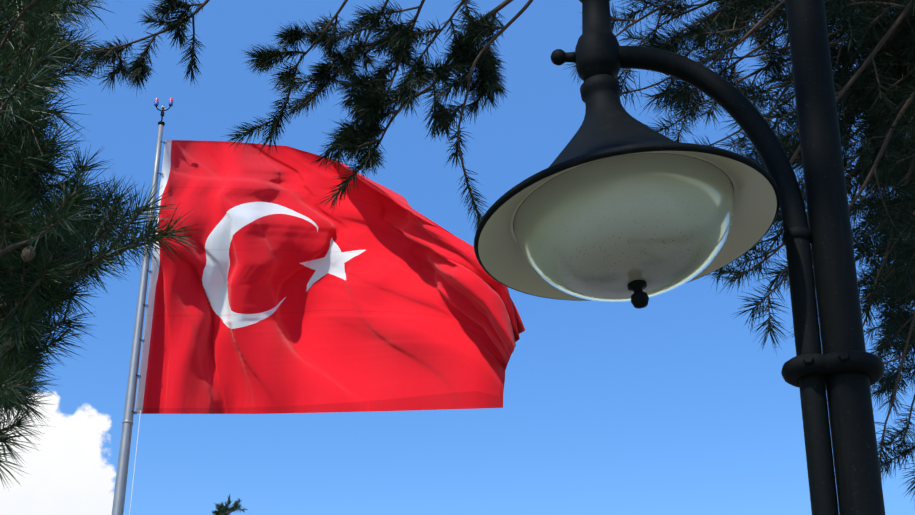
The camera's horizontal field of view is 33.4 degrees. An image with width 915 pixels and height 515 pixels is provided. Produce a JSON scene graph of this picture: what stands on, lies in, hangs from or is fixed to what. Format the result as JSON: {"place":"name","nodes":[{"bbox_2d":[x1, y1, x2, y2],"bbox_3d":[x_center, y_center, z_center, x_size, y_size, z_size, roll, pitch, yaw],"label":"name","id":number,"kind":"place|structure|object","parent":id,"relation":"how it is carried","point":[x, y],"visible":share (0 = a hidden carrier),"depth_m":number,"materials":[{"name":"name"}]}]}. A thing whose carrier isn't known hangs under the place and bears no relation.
{"place":"outdoors","nodes":[
{"label":"outdoors","id":0,"kind":"place"},
{"bbox_2d":[0,0,914,514],"label":"sky","id":1,"kind":"structure","parent":0,"point":[671,405],"materials":[{"name":"blue"}]},
{"label":"ground","id":2,"kind":"structure","parent":0,"visible":0},
{"bbox_2d":[0,0,204,488],"bbox_3d":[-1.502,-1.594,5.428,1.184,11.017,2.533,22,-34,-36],"label":"pine tree","id":3,"kind":"object","parent":2,"relation":"on","point":[46,264],"visible":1,"depth_m":3.95,"materials":[{"name":"green plant"}]},
{"bbox_2d":[112,97,172,514],"bbox_3d":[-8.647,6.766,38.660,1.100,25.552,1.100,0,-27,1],"label":"flagpole","id":4,"kind":"object","parent":2,"relation":"on","point":[122,470],"visible":0.9,"depth_m":40.41,"materials":[{"name":"metal"}]},
{"bbox_2d":[135,140,524,413],"bbox_3d":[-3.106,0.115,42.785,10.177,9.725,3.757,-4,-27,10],"label":"flag","id":5,"kind":"object","parent":4,"relation":"attached to","point":[281,290],"visible":0.9,"depth_m":42.59,"materials":[{"name":"fabric"}]},
{"bbox_2d":[211,494,246,514],"bbox_3d":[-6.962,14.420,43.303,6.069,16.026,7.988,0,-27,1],"label":"pine tree","id":6,"kind":"object","parent":2,"relation":"on","point":[225,509],"visible":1,"depth_m":46.78,"materials":[{"name":"green plant"}]},
{"bbox_2d":[61,0,914,501],"bbox_3d":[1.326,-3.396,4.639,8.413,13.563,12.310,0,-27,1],"label":"pine tree","id":7,"kind":"object","parent":2,"relation":"on","point":[871,42],"visible":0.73,"depth_m":6.25,"materials":[{"name":"green plant"}]},
{"bbox_3d":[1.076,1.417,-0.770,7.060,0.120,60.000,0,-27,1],"label":"paved path","id":8,"kind":"structure","parent":0,"visible":0},
{"bbox_2d":[474,0,884,514],"bbox_3d":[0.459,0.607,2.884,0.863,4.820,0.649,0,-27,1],"label":"street lamp","id":9,"kind":"object","parent":8,"relation":"on","point":[614,201],"visible":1,"depth_m":3.12,"materials":[{"name":"metal"}]}
]}

